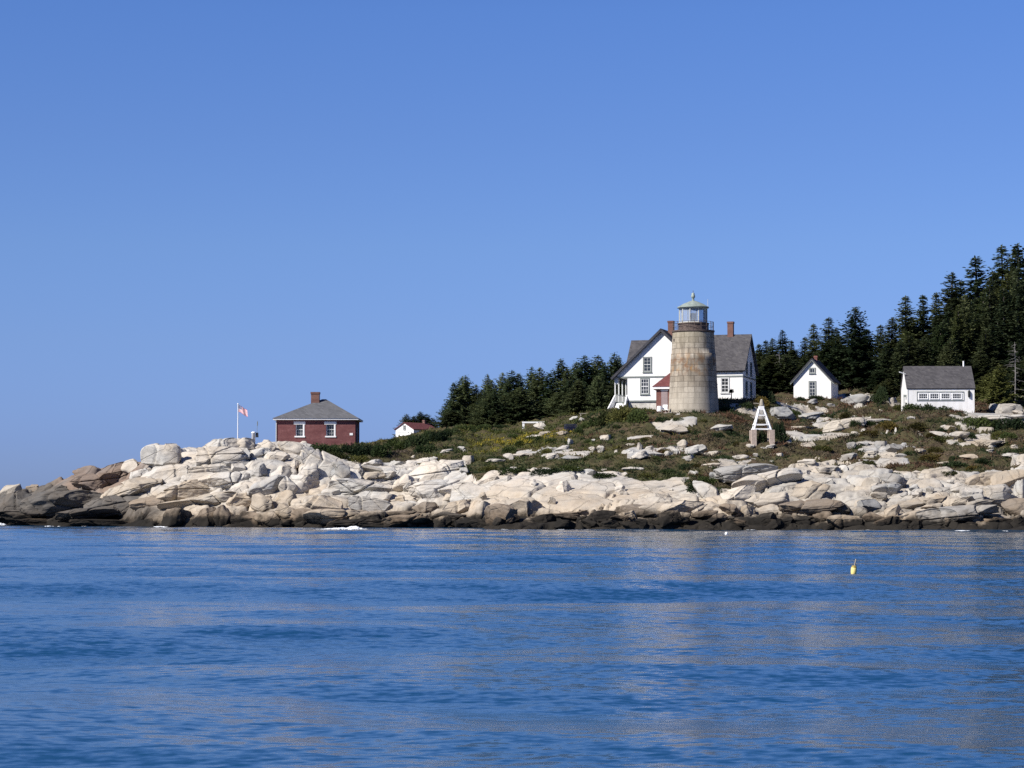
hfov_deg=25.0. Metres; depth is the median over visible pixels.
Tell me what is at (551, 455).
field rock
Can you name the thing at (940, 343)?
spruce tree
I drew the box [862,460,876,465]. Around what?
shrub
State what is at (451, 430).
juniper bush
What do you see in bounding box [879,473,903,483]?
boulder
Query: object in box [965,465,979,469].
shrub
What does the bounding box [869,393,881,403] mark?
juniper bush
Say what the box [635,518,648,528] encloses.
tide stone
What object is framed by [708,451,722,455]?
field rock
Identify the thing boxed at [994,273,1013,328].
spruce tree
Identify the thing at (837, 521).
boulder
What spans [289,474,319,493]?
boulder
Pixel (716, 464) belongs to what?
field rock
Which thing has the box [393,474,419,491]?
boulder
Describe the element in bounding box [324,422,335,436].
window
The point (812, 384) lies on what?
door
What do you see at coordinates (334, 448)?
juniper bush
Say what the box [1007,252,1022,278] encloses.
spruce tree
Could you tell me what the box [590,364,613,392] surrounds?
spruce tree
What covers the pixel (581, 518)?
boulder
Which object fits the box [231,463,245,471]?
boulder
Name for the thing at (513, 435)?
shrub
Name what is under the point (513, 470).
juniper bush
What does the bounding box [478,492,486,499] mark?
loose stone
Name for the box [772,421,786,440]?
juniper bush
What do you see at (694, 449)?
field rock
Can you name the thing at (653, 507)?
boulder
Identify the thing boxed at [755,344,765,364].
spruce tree
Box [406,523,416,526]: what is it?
tide stone
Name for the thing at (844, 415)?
shrub
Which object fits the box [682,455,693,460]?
field rock
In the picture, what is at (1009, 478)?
boulder
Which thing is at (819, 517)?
tide stone
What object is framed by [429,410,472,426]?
spruce tree
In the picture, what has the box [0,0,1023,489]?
sky
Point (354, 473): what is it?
boulder
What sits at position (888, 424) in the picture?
juniper bush
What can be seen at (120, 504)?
boulder
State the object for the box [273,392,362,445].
fog signal house
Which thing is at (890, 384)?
spruce tree
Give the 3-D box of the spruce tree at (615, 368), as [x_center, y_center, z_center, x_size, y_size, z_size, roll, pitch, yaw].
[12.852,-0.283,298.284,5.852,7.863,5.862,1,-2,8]
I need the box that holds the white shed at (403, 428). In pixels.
[394,420,433,436]
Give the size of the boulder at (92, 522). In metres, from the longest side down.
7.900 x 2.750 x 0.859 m
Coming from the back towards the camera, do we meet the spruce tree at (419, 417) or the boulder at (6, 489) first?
the spruce tree at (419, 417)
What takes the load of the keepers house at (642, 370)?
on the hillside
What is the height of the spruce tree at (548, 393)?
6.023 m
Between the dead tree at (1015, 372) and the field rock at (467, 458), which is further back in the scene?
the dead tree at (1015, 372)
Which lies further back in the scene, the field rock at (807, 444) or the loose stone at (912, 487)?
the field rock at (807, 444)
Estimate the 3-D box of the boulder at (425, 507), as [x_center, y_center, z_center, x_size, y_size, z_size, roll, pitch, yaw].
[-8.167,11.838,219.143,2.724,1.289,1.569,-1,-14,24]
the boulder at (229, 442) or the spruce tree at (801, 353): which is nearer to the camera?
the boulder at (229, 442)
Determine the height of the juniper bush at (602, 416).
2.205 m
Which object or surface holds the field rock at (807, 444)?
on the hillside
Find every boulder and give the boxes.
[0,484,21,494]
[0,490,31,519]
[0,510,40,519]
[8,518,47,525]
[19,490,101,517]
[25,484,38,491]
[54,485,67,490]
[55,507,119,522]
[69,472,119,489]
[69,519,127,526]
[72,465,100,475]
[83,495,140,518]
[96,461,127,477]
[100,481,162,497]
[121,459,137,473]
[121,477,162,492]
[129,469,148,478]
[129,496,165,509]
[140,444,181,466]
[141,464,189,482]
[156,479,213,500]
[157,491,235,509]
[161,507,191,526]
[180,472,212,481]
[188,463,231,472]
[192,507,215,526]
[196,446,245,465]
[198,471,250,490]
[203,437,239,447]
[213,505,233,526]
[222,461,247,466]
[226,492,251,506]
[230,511,259,526]
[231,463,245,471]
[236,437,254,449]
[240,448,249,458]
[248,475,284,495]
[250,447,270,457]
[250,463,267,476]
[250,493,273,511]
[253,512,279,526]
[260,440,274,451]
[264,451,289,460]
[270,465,292,476]
[274,504,293,518]
[277,441,304,454]
[278,476,297,493]
[278,490,296,505]
[279,518,293,525]
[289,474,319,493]
[290,508,309,524]
[291,457,302,469]
[298,463,318,478]
[301,446,353,478]
[302,509,367,524]
[303,495,342,509]
[321,488,345,494]
[325,518,344,527]
[326,478,391,494]
[331,461,350,478]
[331,519,383,527]
[347,469,360,478]
[348,495,392,510]
[356,490,391,500]
[361,466,382,471]
[362,471,385,478]
[363,459,382,465]
[380,515,433,526]
[382,470,396,479]
[386,511,421,516]
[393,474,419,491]
[403,482,410,491]
[407,479,461,500]
[408,459,466,481]
[412,501,439,512]
[430,512,466,519]
[441,499,469,513]
[450,482,489,501]
[467,500,490,519]
[484,503,517,525]
[509,498,542,516]
[533,513,555,522]
[552,510,588,520]
[576,515,586,522]
[585,510,615,521]
[610,515,628,520]
[614,504,654,517]
[639,501,669,517]
[657,500,706,513]
[671,516,689,524]
[691,510,717,518]
[693,480,718,498]
[713,463,777,482]
[718,503,739,514]
[720,485,755,500]
[728,519,745,525]
[731,467,802,492]
[741,505,755,516]
[744,492,789,507]
[761,519,775,524]
[778,499,844,514]
[780,512,791,517]
[791,480,830,499]
[826,515,863,527]
[831,504,850,513]
[857,499,881,511]
[870,482,902,494]
[870,492,887,500]
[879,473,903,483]
[883,504,900,516]
[897,498,925,510]
[900,510,919,522]
[916,505,1000,528]
[920,503,944,508]
[921,495,946,505]
[952,496,974,505]
[958,486,983,499]
[965,471,999,485]
[966,499,1006,508]
[978,484,1012,500]
[989,517,1012,523]
[990,469,1023,486]
[1001,498,1023,515]
[1013,479,1023,497]
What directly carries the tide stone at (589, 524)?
on the rocky shore
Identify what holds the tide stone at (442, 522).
on the rocky shore
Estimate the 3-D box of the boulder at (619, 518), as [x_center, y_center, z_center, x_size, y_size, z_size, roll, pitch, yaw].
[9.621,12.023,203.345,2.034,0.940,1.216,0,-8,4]
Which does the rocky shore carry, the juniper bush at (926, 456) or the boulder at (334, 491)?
the boulder at (334, 491)
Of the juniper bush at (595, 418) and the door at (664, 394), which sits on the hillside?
the juniper bush at (595, 418)
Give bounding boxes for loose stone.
[276,500,288,505]
[290,460,299,467]
[295,520,307,526]
[354,464,362,475]
[395,495,404,500]
[443,493,450,500]
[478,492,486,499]
[548,497,555,503]
[556,480,571,491]
[598,503,604,509]
[614,484,624,491]
[617,488,627,494]
[629,510,635,519]
[824,478,833,484]
[899,492,907,497]
[909,484,919,490]
[910,491,920,497]
[914,489,922,495]
[926,486,933,493]
[950,482,964,491]
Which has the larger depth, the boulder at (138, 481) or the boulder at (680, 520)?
the boulder at (138, 481)
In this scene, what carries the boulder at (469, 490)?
on the rocky shore
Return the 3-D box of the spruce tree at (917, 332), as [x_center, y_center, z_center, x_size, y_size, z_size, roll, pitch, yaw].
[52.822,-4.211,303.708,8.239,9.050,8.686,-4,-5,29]
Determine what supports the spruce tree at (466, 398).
on the hillside
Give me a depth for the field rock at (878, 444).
233.93 m
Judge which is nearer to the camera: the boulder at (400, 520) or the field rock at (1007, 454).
the boulder at (400, 520)
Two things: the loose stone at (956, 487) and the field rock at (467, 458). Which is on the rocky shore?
the loose stone at (956, 487)
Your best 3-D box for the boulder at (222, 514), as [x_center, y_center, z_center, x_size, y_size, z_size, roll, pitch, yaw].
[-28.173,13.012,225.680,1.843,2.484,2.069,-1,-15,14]
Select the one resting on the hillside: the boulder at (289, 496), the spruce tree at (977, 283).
the spruce tree at (977, 283)
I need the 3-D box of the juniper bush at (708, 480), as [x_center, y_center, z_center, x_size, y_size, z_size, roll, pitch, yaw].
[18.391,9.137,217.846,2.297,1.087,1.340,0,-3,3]
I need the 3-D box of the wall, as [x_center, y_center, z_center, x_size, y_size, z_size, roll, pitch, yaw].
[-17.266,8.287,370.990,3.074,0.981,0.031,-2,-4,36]
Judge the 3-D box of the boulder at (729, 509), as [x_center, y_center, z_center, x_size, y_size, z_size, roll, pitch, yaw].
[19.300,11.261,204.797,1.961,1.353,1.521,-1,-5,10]
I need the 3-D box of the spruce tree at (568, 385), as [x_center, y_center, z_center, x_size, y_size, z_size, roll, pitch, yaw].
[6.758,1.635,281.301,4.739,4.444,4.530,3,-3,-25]
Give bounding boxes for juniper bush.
[310,442,330,451]
[323,443,340,453]
[329,451,349,458]
[341,442,356,454]
[348,455,369,462]
[353,442,372,456]
[369,441,392,457]
[385,440,407,450]
[403,434,429,447]
[413,444,436,452]
[421,430,435,441]
[428,430,448,441]
[441,427,459,433]
[454,424,476,430]
[476,424,492,428]
[477,464,496,471]
[494,425,509,427]
[498,467,529,473]
[528,467,561,475]
[558,465,583,471]
[572,426,583,433]
[579,421,593,427]
[586,416,600,426]
[592,472,616,478]
[596,408,615,424]
[605,403,631,422]
[627,408,648,422]
[637,472,657,477]
[672,417,682,420]
[686,481,705,491]
[696,476,717,484]
[719,406,734,411]
[735,400,754,408]
[752,395,769,406]
[757,430,766,442]
[758,389,776,403]
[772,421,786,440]
[808,395,823,400]
[811,445,832,451]
[849,419,861,426]
[858,429,878,436]
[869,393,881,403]
[874,420,898,429]
[876,385,888,401]
[892,404,900,410]
[902,403,922,410]
[906,421,929,430]
[917,453,943,460]
[919,402,936,410]
[929,435,950,442]
[937,406,953,410]
[941,460,968,467]
[959,416,991,428]
[966,430,976,438]
[973,457,997,463]
[988,418,999,430]
[995,417,1023,429]
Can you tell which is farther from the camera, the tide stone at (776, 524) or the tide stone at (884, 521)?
the tide stone at (776, 524)
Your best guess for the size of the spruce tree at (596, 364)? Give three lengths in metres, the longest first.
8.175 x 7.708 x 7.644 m
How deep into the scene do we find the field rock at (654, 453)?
230.14 m
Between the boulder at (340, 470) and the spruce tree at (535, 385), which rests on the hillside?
the spruce tree at (535, 385)
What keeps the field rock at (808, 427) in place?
on the hillside
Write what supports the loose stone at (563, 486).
on the rocky shore
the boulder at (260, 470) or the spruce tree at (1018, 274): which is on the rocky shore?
the boulder at (260, 470)
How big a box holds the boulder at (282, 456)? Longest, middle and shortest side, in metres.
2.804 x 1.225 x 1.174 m
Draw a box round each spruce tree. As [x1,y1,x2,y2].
[392,414,411,437]
[411,411,428,422]
[412,414,435,426]
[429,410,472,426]
[432,400,447,427]
[439,382,461,426]
[440,377,466,416]
[442,376,479,423]
[457,409,470,424]
[463,392,482,424]
[463,399,479,424]
[463,400,506,424]
[464,394,508,425]
[468,392,487,420]
[471,385,484,401]
[476,390,506,426]
[481,380,500,400]
[482,373,493,395]
[483,412,509,425]
[484,372,508,401]
[491,370,535,407]
[491,391,528,420]
[498,398,544,422]
[507,386,539,421]
[507,387,541,417]
[515,373,526,395]
[523,366,537,395]
[525,367,551,408]
[535,373,559,417]
[539,391,567,415]
[539,392,560,415]
[545,405,557,416]
[546,358,568,396]
[548,380,574,408]
[551,391,590,415]
[555,361,583,393]
[555,383,585,412]
[559,368,573,393]
[559,381,591,412]
[560,355,599,395]
[581,376,610,410]
[586,378,613,404]
[588,355,612,384]
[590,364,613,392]
[599,377,608,394]
[602,382,624,403]
[606,352,624,394]
[613,355,624,393]
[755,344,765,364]
[756,354,802,394]
[756,355,793,392]
[756,362,793,394]
[757,355,778,388]
[758,340,770,362]
[762,338,781,365]
[775,330,789,360]
[781,359,797,388]
[786,340,799,361]
[787,362,803,393]
[797,337,809,358]
[798,352,815,364]
[802,323,823,357]
[805,340,853,388]
[814,317,839,350]
[823,306,889,388]
[826,346,846,388]
[830,346,865,387]
[841,352,875,387]
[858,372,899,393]
[862,330,879,356]
[866,351,879,369]
[867,383,900,396]
[870,344,897,386]
[872,318,904,365]
[873,324,890,355]
[883,378,900,396]
[884,340,913,395]
[890,295,922,344]
[892,331,924,363]
[894,335,930,365]
[898,318,929,338]
[908,319,926,343]
[912,295,935,339]
[915,339,938,365]
[916,318,951,347]
[916,333,937,359]
[921,361,934,365]
[925,322,962,363]
[927,292,941,333]
[929,271,971,332]
[932,321,958,360]
[935,348,942,365]
[936,338,964,365]
[944,311,954,342]
[948,255,996,321]
[948,305,975,365]
[949,294,981,363]
[957,279,965,299]
[961,359,986,394]
[966,296,999,359]
[967,297,982,331]
[967,351,995,393]
[971,329,1010,373]
[973,278,1002,361]
[973,289,986,344]
[974,373,1005,400]
[977,363,1021,404]
[979,270,1002,315]
[984,288,1018,372]
[986,245,1015,291]
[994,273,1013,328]
[994,280,1023,375]
[996,267,1023,364]
[998,339,1023,384]
[1004,243,1023,309]
[1004,364,1023,400]
[1006,360,1023,397]
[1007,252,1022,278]
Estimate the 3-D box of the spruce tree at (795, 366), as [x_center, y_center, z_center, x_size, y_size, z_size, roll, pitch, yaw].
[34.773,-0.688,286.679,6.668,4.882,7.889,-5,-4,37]
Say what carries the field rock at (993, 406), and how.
on the hillside
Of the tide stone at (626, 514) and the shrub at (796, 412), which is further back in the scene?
the shrub at (796, 412)
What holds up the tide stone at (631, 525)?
on the rocky shore
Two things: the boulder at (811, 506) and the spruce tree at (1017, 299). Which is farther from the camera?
the spruce tree at (1017, 299)
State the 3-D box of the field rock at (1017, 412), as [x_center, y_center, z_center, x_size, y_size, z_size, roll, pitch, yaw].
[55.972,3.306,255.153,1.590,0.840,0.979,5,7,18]
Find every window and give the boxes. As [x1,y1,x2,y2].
[294,422,304,436]
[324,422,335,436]
[640,378,649,394]
[642,357,651,372]
[720,377,729,393]
[745,381,747,395]
[750,362,752,376]
[750,382,752,396]
[809,368,815,373]
[918,393,927,398]
[930,393,938,398]
[941,393,950,398]
[952,393,961,398]
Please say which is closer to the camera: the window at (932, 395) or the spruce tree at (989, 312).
the window at (932, 395)
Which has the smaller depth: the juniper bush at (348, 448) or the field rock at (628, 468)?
the field rock at (628, 468)
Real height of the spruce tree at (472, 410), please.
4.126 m
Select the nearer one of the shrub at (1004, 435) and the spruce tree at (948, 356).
the shrub at (1004, 435)
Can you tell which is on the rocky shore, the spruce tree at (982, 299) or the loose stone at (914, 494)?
the loose stone at (914, 494)
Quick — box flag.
[238,405,247,416]
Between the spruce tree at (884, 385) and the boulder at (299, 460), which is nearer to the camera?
the boulder at (299, 460)
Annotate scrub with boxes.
[320,385,1023,487]
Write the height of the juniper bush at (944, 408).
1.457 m
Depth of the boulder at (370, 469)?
235.18 m
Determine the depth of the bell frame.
233.85 m
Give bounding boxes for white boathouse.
[899,361,974,412]
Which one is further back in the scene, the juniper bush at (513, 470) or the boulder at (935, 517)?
the juniper bush at (513, 470)
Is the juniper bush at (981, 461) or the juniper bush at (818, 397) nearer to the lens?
the juniper bush at (981, 461)
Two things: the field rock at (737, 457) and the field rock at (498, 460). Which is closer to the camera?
the field rock at (737, 457)
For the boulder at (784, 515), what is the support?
on the rocky shore
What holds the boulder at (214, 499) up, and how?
on the rocky shore
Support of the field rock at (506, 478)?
on the rocky shore
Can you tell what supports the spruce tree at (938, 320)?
on the hillside
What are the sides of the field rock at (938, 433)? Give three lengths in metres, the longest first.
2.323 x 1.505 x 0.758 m
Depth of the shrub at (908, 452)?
229.06 m
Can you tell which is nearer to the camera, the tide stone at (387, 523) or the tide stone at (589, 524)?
the tide stone at (589, 524)
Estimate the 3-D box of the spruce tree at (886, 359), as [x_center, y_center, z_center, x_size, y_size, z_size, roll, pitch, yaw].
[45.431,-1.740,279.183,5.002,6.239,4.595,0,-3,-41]
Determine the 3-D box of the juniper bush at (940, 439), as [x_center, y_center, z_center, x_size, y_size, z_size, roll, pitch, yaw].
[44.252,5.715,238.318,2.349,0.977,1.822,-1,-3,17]
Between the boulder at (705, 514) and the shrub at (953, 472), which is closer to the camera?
the boulder at (705, 514)
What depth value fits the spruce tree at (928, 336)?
294.15 m
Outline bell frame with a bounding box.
[749,399,774,445]
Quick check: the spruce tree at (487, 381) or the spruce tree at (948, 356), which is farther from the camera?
the spruce tree at (487, 381)
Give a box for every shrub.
[484,455,501,462]
[501,446,516,452]
[506,433,518,437]
[514,439,523,445]
[525,434,542,440]
[537,448,552,453]
[544,437,556,442]
[654,416,668,421]
[660,468,675,473]
[678,463,692,469]
[691,463,701,467]
[711,432,724,437]
[725,430,740,435]
[791,410,801,414]
[839,411,851,419]
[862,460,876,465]
[865,420,876,426]
[903,450,915,454]
[925,432,934,437]
[928,446,943,452]
[940,471,957,475]
[948,456,959,460]
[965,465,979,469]
[990,430,1007,437]
[999,432,1017,438]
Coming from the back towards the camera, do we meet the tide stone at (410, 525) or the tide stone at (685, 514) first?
the tide stone at (410, 525)
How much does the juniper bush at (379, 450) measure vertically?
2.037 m
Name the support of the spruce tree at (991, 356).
on the hillside
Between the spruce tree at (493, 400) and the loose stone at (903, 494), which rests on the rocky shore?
the loose stone at (903, 494)
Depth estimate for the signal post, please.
244.39 m
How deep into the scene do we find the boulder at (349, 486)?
226.77 m
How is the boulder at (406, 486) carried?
on the rocky shore
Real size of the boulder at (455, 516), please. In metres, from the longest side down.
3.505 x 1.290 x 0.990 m
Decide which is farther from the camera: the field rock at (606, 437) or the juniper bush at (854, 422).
the juniper bush at (854, 422)
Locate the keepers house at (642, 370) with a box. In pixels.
[607,321,758,408]
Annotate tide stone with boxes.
[370,516,381,520]
[384,515,392,526]
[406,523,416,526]
[432,515,451,527]
[454,517,471,527]
[468,519,485,527]
[493,517,505,525]
[505,514,519,523]
[554,519,575,528]
[581,519,598,528]
[597,518,606,522]
[599,520,620,528]
[615,512,636,524]
[620,522,638,528]
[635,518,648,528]
[658,510,680,526]
[680,512,690,527]
[705,513,728,522]
[759,512,776,523]
[766,519,784,528]
[780,517,793,525]
[792,516,810,524]
[813,511,832,522]
[823,523,834,529]
[862,512,883,521]
[874,516,893,525]
[889,516,900,524]
[909,520,922,528]
[944,517,958,526]
[965,521,977,524]
[980,518,998,521]
[1011,515,1023,523]
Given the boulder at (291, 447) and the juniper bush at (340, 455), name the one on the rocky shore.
the boulder at (291, 447)
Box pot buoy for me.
[851,559,856,573]
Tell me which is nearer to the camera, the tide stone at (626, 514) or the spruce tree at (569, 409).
the tide stone at (626, 514)
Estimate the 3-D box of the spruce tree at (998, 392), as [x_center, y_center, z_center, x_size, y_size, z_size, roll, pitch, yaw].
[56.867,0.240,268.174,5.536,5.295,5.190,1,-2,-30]
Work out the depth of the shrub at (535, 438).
251.22 m
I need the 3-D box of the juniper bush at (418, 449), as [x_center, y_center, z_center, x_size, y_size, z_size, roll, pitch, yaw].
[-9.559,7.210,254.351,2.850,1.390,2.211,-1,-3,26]
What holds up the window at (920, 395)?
in the white boathouse
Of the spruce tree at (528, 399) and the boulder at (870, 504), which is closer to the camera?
the boulder at (870, 504)
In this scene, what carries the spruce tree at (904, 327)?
on the hillside
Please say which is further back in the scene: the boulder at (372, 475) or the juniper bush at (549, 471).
the boulder at (372, 475)
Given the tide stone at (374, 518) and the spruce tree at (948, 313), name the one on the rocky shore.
the tide stone at (374, 518)
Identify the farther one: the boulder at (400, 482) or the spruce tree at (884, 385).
the spruce tree at (884, 385)
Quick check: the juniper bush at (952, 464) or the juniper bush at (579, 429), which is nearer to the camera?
the juniper bush at (952, 464)
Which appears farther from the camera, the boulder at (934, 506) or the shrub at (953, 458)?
the shrub at (953, 458)
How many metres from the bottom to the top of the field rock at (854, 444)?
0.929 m
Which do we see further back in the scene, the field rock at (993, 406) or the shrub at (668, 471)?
the field rock at (993, 406)
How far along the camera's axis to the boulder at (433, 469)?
232.11 m
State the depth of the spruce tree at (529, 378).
300.10 m
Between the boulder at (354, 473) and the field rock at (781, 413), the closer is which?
the boulder at (354, 473)
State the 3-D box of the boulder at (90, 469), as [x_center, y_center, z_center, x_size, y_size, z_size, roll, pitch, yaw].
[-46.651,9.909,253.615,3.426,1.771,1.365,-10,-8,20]
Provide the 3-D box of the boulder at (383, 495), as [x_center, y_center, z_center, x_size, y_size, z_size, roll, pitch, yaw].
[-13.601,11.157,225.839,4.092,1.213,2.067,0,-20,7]
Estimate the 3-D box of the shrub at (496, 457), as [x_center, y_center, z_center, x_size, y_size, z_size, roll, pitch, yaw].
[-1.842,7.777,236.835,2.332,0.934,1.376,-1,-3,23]
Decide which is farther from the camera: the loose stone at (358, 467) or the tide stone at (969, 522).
the loose stone at (358, 467)
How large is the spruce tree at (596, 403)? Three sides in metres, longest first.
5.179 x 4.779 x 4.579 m
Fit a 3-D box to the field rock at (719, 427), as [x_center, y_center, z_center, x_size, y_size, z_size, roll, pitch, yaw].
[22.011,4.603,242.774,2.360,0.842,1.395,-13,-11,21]
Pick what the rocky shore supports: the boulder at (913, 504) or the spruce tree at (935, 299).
the boulder at (913, 504)
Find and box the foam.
[0,523,968,530]
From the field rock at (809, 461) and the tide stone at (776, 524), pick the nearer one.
the tide stone at (776, 524)
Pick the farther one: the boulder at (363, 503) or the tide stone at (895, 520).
the boulder at (363, 503)
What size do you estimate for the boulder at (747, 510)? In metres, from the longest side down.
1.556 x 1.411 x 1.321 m
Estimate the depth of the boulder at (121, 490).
239.21 m
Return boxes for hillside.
[339,387,1023,488]
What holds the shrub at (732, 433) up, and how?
on the hillside
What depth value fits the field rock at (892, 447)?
230.85 m
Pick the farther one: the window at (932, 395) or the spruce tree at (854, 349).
the spruce tree at (854, 349)
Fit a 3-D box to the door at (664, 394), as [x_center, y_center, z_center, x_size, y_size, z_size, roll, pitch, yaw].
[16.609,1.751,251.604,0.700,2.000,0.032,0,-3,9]
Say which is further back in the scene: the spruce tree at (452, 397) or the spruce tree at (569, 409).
the spruce tree at (452, 397)
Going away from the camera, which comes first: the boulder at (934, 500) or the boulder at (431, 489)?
the boulder at (934, 500)
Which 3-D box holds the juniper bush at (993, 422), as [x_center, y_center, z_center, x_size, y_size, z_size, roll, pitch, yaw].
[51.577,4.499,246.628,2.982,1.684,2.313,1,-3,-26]
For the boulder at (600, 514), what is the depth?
205.87 m
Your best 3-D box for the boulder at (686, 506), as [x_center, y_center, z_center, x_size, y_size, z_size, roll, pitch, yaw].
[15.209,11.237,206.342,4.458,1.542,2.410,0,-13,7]
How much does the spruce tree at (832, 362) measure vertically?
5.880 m
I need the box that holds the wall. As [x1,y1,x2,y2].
[397,432,410,436]
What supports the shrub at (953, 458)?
on the hillside
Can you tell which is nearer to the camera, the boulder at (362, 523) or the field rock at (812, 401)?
the boulder at (362, 523)
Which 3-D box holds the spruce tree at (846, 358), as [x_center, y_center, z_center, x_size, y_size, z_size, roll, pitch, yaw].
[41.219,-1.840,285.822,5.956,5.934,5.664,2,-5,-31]
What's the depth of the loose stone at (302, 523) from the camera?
219.17 m
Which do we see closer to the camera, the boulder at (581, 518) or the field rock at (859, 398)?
the boulder at (581, 518)
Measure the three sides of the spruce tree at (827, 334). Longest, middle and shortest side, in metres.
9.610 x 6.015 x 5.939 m
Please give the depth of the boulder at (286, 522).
220.04 m
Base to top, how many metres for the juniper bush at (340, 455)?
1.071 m
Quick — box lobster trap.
[564,424,576,430]
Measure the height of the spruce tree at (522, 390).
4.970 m
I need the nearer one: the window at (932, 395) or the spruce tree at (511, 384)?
the window at (932, 395)
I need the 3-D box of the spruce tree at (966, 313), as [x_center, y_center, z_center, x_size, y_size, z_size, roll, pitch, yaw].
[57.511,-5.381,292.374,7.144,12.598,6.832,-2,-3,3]
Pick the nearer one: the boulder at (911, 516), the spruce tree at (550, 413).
the boulder at (911, 516)
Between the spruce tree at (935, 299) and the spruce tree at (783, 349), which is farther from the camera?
the spruce tree at (935, 299)
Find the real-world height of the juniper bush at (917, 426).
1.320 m
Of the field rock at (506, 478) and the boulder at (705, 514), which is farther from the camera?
the field rock at (506, 478)
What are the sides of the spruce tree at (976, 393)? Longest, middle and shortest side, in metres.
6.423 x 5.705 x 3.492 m
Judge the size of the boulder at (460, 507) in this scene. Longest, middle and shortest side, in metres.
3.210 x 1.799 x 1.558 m
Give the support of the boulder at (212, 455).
on the rocky shore
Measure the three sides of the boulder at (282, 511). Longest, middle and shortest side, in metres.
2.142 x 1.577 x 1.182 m
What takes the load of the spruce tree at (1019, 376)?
on the hillside
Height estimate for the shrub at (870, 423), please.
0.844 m
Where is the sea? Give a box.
[0,525,1023,767]
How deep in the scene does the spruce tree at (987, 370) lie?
279.00 m
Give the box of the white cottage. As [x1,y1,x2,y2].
[790,356,840,398]
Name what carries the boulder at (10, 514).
on the rocky shore
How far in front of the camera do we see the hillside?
240.34 m
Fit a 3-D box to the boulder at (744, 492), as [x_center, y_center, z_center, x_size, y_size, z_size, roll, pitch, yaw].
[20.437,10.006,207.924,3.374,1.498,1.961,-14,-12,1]
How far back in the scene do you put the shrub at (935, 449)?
229.86 m
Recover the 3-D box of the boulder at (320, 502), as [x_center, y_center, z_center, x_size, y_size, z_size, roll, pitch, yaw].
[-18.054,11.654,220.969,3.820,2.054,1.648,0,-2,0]
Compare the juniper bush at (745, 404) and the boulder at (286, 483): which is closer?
the boulder at (286, 483)
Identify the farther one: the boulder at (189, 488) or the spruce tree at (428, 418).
the spruce tree at (428, 418)
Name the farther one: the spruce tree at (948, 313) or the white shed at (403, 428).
the white shed at (403, 428)
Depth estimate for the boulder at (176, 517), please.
227.99 m
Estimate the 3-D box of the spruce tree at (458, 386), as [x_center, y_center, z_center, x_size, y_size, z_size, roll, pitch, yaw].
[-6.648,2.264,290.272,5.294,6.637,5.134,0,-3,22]
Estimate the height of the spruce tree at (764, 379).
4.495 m
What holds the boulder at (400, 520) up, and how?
on the rocky shore
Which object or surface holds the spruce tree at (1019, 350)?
on the hillside
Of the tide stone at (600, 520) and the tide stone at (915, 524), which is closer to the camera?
the tide stone at (915, 524)
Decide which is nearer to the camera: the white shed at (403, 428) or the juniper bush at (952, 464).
the juniper bush at (952, 464)
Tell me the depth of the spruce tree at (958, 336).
288.45 m
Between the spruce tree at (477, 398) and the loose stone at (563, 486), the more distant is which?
the spruce tree at (477, 398)
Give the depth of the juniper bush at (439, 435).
258.75 m
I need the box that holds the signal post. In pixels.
[251,421,258,442]
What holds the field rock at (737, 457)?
on the hillside
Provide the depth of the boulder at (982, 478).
212.66 m
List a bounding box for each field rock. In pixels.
[393,461,405,464]
[459,467,468,472]
[462,455,473,464]
[485,459,505,462]
[488,476,498,480]
[502,476,511,480]
[503,453,512,459]
[513,453,530,456]
[533,423,545,428]
[538,431,550,435]
[545,453,558,459]
[556,431,568,434]
[556,445,569,450]
[561,455,581,460]
[587,471,597,475]
[597,445,604,452]
[600,435,611,440]
[622,467,643,469]
[630,451,648,459]
[637,442,642,449]
[649,451,663,455]
[658,425,687,432]
[664,451,672,455]
[672,448,678,454]
[677,439,687,447]
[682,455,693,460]
[684,444,706,454]
[703,463,720,465]
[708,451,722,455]
[711,424,732,430]
[732,455,748,459]
[766,444,775,448]
[770,406,795,419]
[789,426,817,428]
[797,459,815,464]
[798,412,823,419]
[801,442,815,446]
[801,470,810,475]
[807,399,817,403]
[812,465,837,473]
[822,417,866,432]
[838,465,847,471]
[840,394,869,404]
[840,453,857,461]
[846,442,856,448]
[859,442,869,445]
[865,451,878,453]
[866,419,891,422]
[874,441,886,447]
[885,397,896,404]
[885,444,904,451]
[894,453,906,456]
[915,448,925,452]
[929,431,949,436]
[949,431,969,439]
[959,454,977,458]
[971,439,1003,445]
[977,414,1023,420]
[989,403,998,410]
[995,403,1022,412]
[1002,453,1018,457]
[1011,410,1023,414]
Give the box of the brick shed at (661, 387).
[652,373,675,411]
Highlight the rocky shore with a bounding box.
[0,393,1023,530]
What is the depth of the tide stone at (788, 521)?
201.92 m
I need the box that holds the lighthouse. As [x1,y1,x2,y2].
[668,293,718,412]
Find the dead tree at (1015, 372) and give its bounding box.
[1004,342,1023,399]
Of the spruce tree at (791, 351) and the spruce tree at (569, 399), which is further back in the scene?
the spruce tree at (791, 351)
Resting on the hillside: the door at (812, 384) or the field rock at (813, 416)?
the field rock at (813, 416)
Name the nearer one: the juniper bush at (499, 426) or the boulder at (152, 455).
the boulder at (152, 455)
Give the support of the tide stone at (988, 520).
on the rocky shore
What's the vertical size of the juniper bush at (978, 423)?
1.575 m
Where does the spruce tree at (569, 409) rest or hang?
on the hillside
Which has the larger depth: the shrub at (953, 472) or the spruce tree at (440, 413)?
the spruce tree at (440, 413)
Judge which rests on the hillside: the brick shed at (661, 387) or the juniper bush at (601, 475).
the brick shed at (661, 387)
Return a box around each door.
[661,391,667,408]
[809,381,815,396]
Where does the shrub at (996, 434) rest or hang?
on the hillside
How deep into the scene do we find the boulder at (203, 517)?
226.02 m
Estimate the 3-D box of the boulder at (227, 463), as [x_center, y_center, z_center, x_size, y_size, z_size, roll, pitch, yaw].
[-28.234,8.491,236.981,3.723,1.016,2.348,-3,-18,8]

